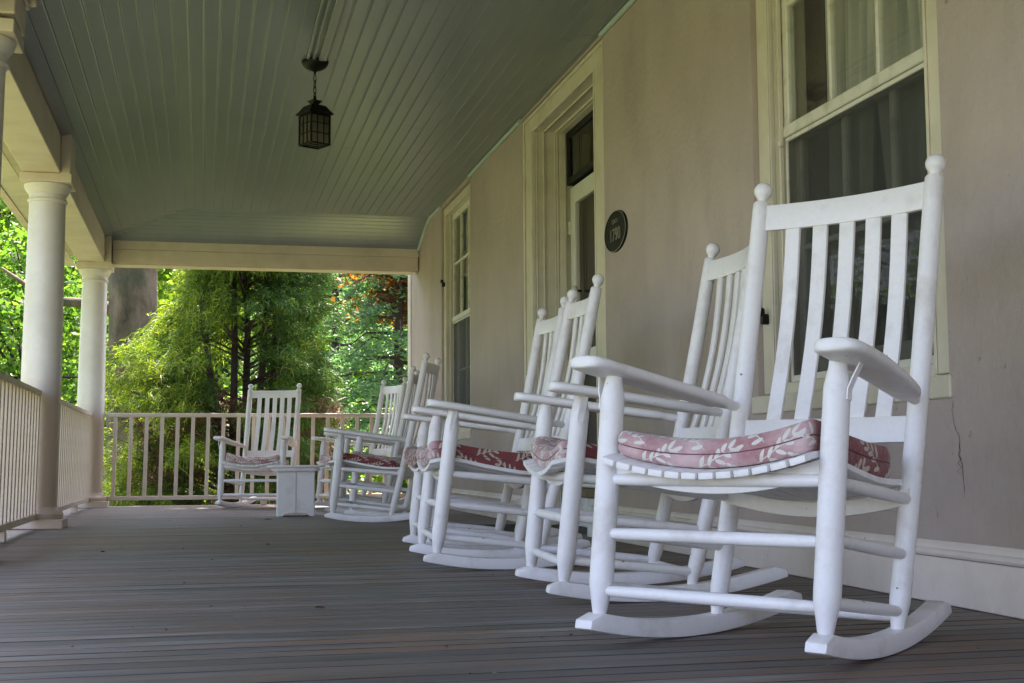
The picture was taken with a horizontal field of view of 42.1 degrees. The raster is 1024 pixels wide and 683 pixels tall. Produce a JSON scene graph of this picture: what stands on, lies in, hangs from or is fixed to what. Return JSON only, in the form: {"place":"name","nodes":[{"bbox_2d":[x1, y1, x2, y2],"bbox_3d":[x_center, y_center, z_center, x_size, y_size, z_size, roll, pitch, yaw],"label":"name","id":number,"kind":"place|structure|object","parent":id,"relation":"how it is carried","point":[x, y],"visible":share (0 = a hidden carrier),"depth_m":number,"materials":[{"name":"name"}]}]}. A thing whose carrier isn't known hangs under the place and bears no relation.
{"place":"outdoors","nodes":[
{"label":"outdoors","id":0,"kind":"place"},
{"bbox_2d":[1,224,404,464],"label":"sky","id":1,"kind":"structure","parent":0,"point":[10,224],"materials":[{"name":"white"}]},
{"bbox_2d":[22,0,636,251],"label":"porch ceiling","id":2,"kind":"structure","parent":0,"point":[177,120],"depth_m":8.51,"materials":[{"name":"grey wood"}]},
{"bbox_2d":[296,58,333,149],"bbox_3d":[-1.145,-1.380,7.722,0.160,0.499,0.160,4,-7,-41],"label":"hanging lantern","id":3,"kind":"object","parent":2,"relation":"hanging from","point":[314,112],"visible":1,"depth_m":7.70,"materials":[{"name":"black metal"}]},
{"bbox_2d":[0,502,1023,682],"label":"porch floor","id":4,"kind":"structure","parent":0,"point":[401,613],"depth_m":3.52,"materials":[{"name":"grey wood"}]},
{"bbox_2d":[0,17,23,188],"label":"column","id":5,"kind":"structure","parent":4,"relation":"on","point":[11,41],"depth_m":5.73,"materials":[{"name":"white paint"}]},
{"bbox_2d":[0,372,41,542],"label":"railing","id":6,"kind":"object","parent":4,"relation":"on","point":[19,418],"visible":1,"depth_m":7.61,"materials":[{"name":"beige paint"}]},
{"bbox_2d":[12,171,75,528],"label":"column","id":7,"kind":"structure","parent":4,"relation":"on","point":[42,340],"depth_m":8.66,"materials":[{"name":"white paint"}]},
{"bbox_2d":[0,0,112,265],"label":"porch beam","id":8,"kind":"structure","parent":7,"relation":"on","point":[34,140],"depth_m":8.36,"materials":[{"name":"beige paint"}]},
{"bbox_2d":[0,190,27,232],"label":"porch roof","id":9,"kind":"structure","parent":8,"relation":"on","point":[12,210],"depth_m":10.47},
{"bbox_2d":[57,399,91,512],"bbox_3d":[-3.541,0.942,10.604,0.072,0.886,3.700,1,-5,-13],"label":"railing","id":10,"kind":"object","parent":4,"relation":"on","point":[74,445],"visible":0.64,"depth_m":10.88,"materials":[{"name":"beige paint"}]},
{"bbox_2d":[76,261,113,507],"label":"column","id":11,"kind":"structure","parent":4,"relation":"on","point":[92,360],"depth_m":12.54,"materials":[{"name":"white paint"}]},
{"bbox_2d":[113,240,418,274],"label":"end beam","id":12,"kind":"structure","parent":11,"relation":"on","point":[198,256],"depth_m":13.03,"materials":[{"name":"beige paint"}]},
{"bbox_2d":[105,413,405,504],"bbox_3d":[-2.411,1.142,12.941,2.970,0.886,0.072,1,-5,-13],"label":"railing","id":13,"kind":"object","parent":4,"relation":"on","point":[129,497],"visible":0.65,"depth_m":12.78,"materials":[{"name":"beige paint"}]},
{"bbox_2d":[213,383,301,506],"bbox_3d":[-2.298,0.952,12.374,0.739,1.165,0.760,-1,-6,9],"label":"rocking chair","id":14,"kind":"object","parent":4,"relation":"on","point":[282,451],"visible":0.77,"depth_m":12.55,"materials":[{"name":"white paint"}]},
{"bbox_2d":[226,453,288,464],"bbox_3d":[-2.330,1.103,12.251,0.494,0.155,0.429,-1,-6,9],"label":"seat cushion","id":15,"kind":"object","parent":14,"relation":"on","point":[233,458],"visible":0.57,"depth_m":12.05,"materials":[{"name":"pink fabric"}]},
{"bbox_2d":[267,465,324,516],"bbox_3d":[-1.680,1.156,10.327,0.444,0.389,0.400,1,-5,-11],"label":"side table","id":16,"kind":"object","parent":4,"relation":"on","point":[295,491],"visible":1,"depth_m":10.19,"materials":[{"name":"white paint"}]},
{"bbox_2d":[311,377,407,506],"bbox_3d":[-1.328,0.910,11.989,0.760,1.165,0.739,1,-5,-29],"label":"rocking chair","id":17,"kind":"object","parent":4,"relation":"on","point":[399,391],"visible":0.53,"depth_m":12.09,"materials":[{"name":"white paint"}]},
{"bbox_2d":[319,455,330,464],"bbox_3d":[-1.448,1.073,11.927,0.429,0.150,0.494,1,-5,-29],"label":"seat cushion","id":18,"kind":"object","parent":17,"relation":"on","point":[324,459],"visible":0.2,"depth_m":11.93,"materials":[{"name":"pink fabric"}]},
{"bbox_2d":[324,366,419,513],"bbox_3d":[-1.087,0.793,10.680,0.760,1.165,0.739,0,-5,-1],"label":"rocking chair","id":19,"kind":"object","parent":4,"relation":"on","point":[411,388],"visible":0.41,"depth_m":10.47,"materials":[{"name":"white paint"}]},
{"bbox_2d":[324,353,440,521],"bbox_3d":[-0.873,0.679,9.405,0.760,1.165,0.739,0,-5,6],"label":"rocking chair","id":20,"kind":"object","parent":4,"relation":"on","point":[403,471],"visible":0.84,"depth_m":9.14,"materials":[{"name":"white paint"}]},
{"bbox_2d":[343,451,407,466],"bbox_3d":[-0.983,0.848,9.418,0.429,0.145,0.494,0,-5,6],"label":"seat cushion","id":21,"kind":"object","parent":20,"relation":"on","point":[369,459],"visible":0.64,"depth_m":9.19,"materials":[{"name":"red fabric"}]},
{"bbox_2d":[402,296,582,548],"bbox_3d":[-0.097,0.389,6.202,0.760,1.165,0.739,0,-5,-11],"label":"rocking chair","id":22,"kind":"object","parent":4,"relation":"on","point":[551,327],"visible":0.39,"depth_m":6.40,"materials":[{"name":"white paint"}]},
{"bbox_2d":[404,446,417,466],"bbox_3d":[-0.262,0.556,6.171,0.429,0.145,0.494,0,-5,-11],"label":"seat cushion","id":23,"kind":"object","parent":22,"relation":"on","point":[410,456],"visible":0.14,"depth_m":6.20,"materials":[{"name":"pink fabric"}]},
{"bbox_2d":[482,524,515,531],"bbox_3d":[0.015,1.123,7.962,0.410,0.012,1.000,1,-5,-13],"label":"doormat","id":24,"kind":"object","parent":4,"relation":"on","point":[509,527],"visible":0.04,"depth_m":8.16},
{"bbox_2d":[409,274,603,569],"bbox_3d":[-0.002,0.322,5.434,0.760,1.165,0.739,1,-5,-9],"label":"rocking chair","id":25,"kind":"object","parent":4,"relation":"on","point":[446,468],"visible":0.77,"depth_m":5.23,"materials":[{"name":"white paint"}]},
{"bbox_2d":[416,441,531,470],"bbox_3d":[-0.156,0.484,5.410,0.429,0.150,0.494,1,-5,-9],"label":"seat cushion","id":26,"kind":"object","parent":25,"relation":"on","point":[425,455],"visible":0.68,"depth_m":5.19,"materials":[{"name":"red fabric"}]},
{"bbox_2d":[514,243,787,601],"bbox_3d":[0.432,0.213,4.248,0.760,1.165,0.739,1,-5,-9],"label":"rocking chair","id":27,"kind":"object","parent":4,"relation":"on","point":[573,472],"visible":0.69,"depth_m":4.25,"materials":[{"name":"white paint"}]},
{"bbox_2d":[531,436,597,467],"bbox_3d":[0.308,0.375,4.231,0.429,0.155,0.494,1,-5,-9],"label":"seat cushion","id":28,"kind":"object","parent":27,"relation":"on","point":[545,451],"visible":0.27,"depth_m":4.19,"materials":[{"name":"pink fabric"}]},
{"bbox_2d":[570,154,951,659],"bbox_3d":[0.647,0.110,3.098,0.739,1.165,0.760,-5,-9,42],"label":"rocking chair","id":29,"kind":"object","parent":4,"relation":"on","point":[824,482],"visible":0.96,"depth_m":3.06,"materials":[{"name":"white paint"}]},
{"bbox_2d":[618,419,890,477],"bbox_3d":[0.558,0.265,3.009,0.494,0.150,0.429,-5,-8,42],"label":"seat cushion","id":30,"kind":"object","parent":29,"relation":"on","point":[796,439],"visible":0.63,"depth_m":2.85,"materials":[{"name":"pink patterned fabric"}]},
{"bbox_2d":[408,0,1023,619],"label":"house","id":31,"kind":"structure","parent":0,"point":[676,130],"depth_m":5.25,"materials":[{"name":"beige paint"}]},
{"bbox_2d":[440,183,470,439],"bbox_3d":[-0.394,-0.209,11.450,0.239,2.108,1.400,1,-5,-13],"label":"window","id":32,"kind":"structure","parent":31,"relation":"in","point":[455,315],"depth_m":11.92,"materials":[{"name":"beige paint"}]},
{"bbox_2d":[517,39,605,537],"bbox_3d":[0.461,-0.223,8.094,0.452,2.715,1.900,1,-5,-13],"label":"door","id":33,"kind":"structure","parent":31,"relation":"in","point":[551,233],"depth_m":8.77,"materials":[{"name":"beige paint"}]},
{"bbox_2d":[604,210,627,252],"bbox_3d":[0.542,-0.576,6.955,0.014,0.216,0.376,1,-5,-13],"label":"plaque","id":34,"kind":"object","parent":31,"relation":"attached to","point":[616,231],"visible":1,"depth_m":6.94,"materials":[{"name":"black metal"}]},
{"bbox_2d":[752,0,952,414],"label":"window","id":35,"kind":"structure","parent":31,"relation":"in","point":[885,52],"depth_m":4.77,"materials":[{"name":"beige paint"}]},
{"bbox_3d":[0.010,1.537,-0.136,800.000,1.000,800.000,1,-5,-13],"label":"ground","id":36,"kind":"structure","parent":0,"visible":0},
{"bbox_2d":[1,213,106,387],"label":"maple tree","id":37,"kind":"object","parent":36,"relation":"on","point":[18,322],"visible":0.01,"depth_m":41.78,"materials":[{"name":"green plant"}]},
{"bbox_2d":[0,221,108,423],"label":"oak tree","id":38,"kind":"object","parent":36,"relation":"on","point":[69,371],"visible":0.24,"depth_m":22.46,"materials":[{"name":"green plant"}]},
{"bbox_2d":[0,267,158,505],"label":"old tree","id":39,"kind":"object","parent":36,"relation":"on","point":[132,302],"visible":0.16,"depth_m":19.07,"materials":[{"name":"grey plant"}]},
{"bbox_2d":[61,397,106,460],"bbox_3d":[-7.596,1.893,21.117,2.825,2.348,3.140,-3,-6,25],"label":"lime shrub","id":40,"kind":"object","parent":36,"relation":"on","point":[104,428],"depth_m":21.39,"materials":[{"name":"green plant"}]},
{"bbox_2d":[0,198,190,398],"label":"maple tree","id":41,"kind":"object","parent":36,"relation":"on","point":[6,215],"visible":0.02,"depth_m":26.59,"materials":[{"name":"green plant"}]},
{"bbox_2d":[4,221,222,435],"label":"oak tree","id":42,"kind":"object","parent":36,"relation":"on","point":[72,390],"visible":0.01,"depth_m":44.40,"materials":[{"name":"green plant"}]},
{"bbox_2d":[64,269,392,501],"bbox_3d":[-7.660,-1.272,32.621,10.025,10.687,9.607,-2,-5,14],"label":"maple tree","id":43,"kind":"object","parent":36,"relation":"on","point":[161,295],"visible":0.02,"depth_m":31.43,"materials":[{"name":"green plant"}]},
{"bbox_2d":[102,269,355,505],"bbox_3d":[-3.863,-1.052,17.497,3.740,8.005,3.752,1,-5,-13],"label":"evergreen tree","id":44,"kind":"object","parent":36,"relation":"on","point":[284,302],"visible":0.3,"depth_m":16.73,"materials":[{"name":"green plant"}]},
{"bbox_2d":[68,270,406,484],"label":"distant wood","id":45,"kind":"object","parent":36,"relation":"on","point":[405,367],"depth_m":59.01,"materials":[{"name":"green plant"}]},
{"bbox_2d":[157,273,406,446],"bbox_3d":[-6.332,-2.032,40.098,12.024,13.506,11.217,-3,-6,26],"label":"maple tree","id":46,"kind":"object","parent":36,"relation":"on","point":[356,376],"depth_m":39.39,"materials":[{"name":"green plant"}]},
{"bbox_2d":[228,273,407,500],"bbox_3d":[-3.299,-0.719,26.192,4.701,9.011,4.727,1,-5,-13],"label":"hemlock tree","id":47,"kind":"object","parent":36,"relation":"on","point":[335,343],"visible":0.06,"depth_m":25.68,"materials":[{"name":"green plant"}]},
{"bbox_2d":[268,273,407,500],"bbox_3d":[-1.793,-0.630,21.753,4.293,8.014,3.937,1,-5,-13],"label":"hemlock tree","id":48,"kind":"object","parent":36,"relation":"on","point":[398,340],"visible":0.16,"depth_m":21.41,"materials":[{"name":"green plant"}]},
{"bbox_2d":[323,277,407,385],"bbox_3d":[-1.114,-2.019,35.279,9.767,12.560,10.365,1,-5,-13],"label":"oak tree","id":49,"kind":"object","parent":36,"relation":"on","point":[375,335],"depth_m":33.95,"materials":[{"name":"green plant"}]},
{"bbox_2d":[330,273,407,334],"bbox_3d":[-0.803,0.253,22.496,4.558,5.770,4.694,-2,-5,21],"label":"japanese maple","id":50,"kind":"object","parent":36,"relation":"on","point":[391,285],"visible":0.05,"depth_m":22.13,"materials":[{"name":"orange plant"}]},
{"bbox_2d":[360,399,407,497],"bbox_3d":[-0.754,1.646,19.192,2.946,2.410,2.715,4,-7,-43],"label":"lime shrub","id":51,"kind":"object","parent":36,"relation":"on","point":[378,478],"visible":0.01,"depth_m":19.13,"materials":[{"name":"green plant"}]}
]}

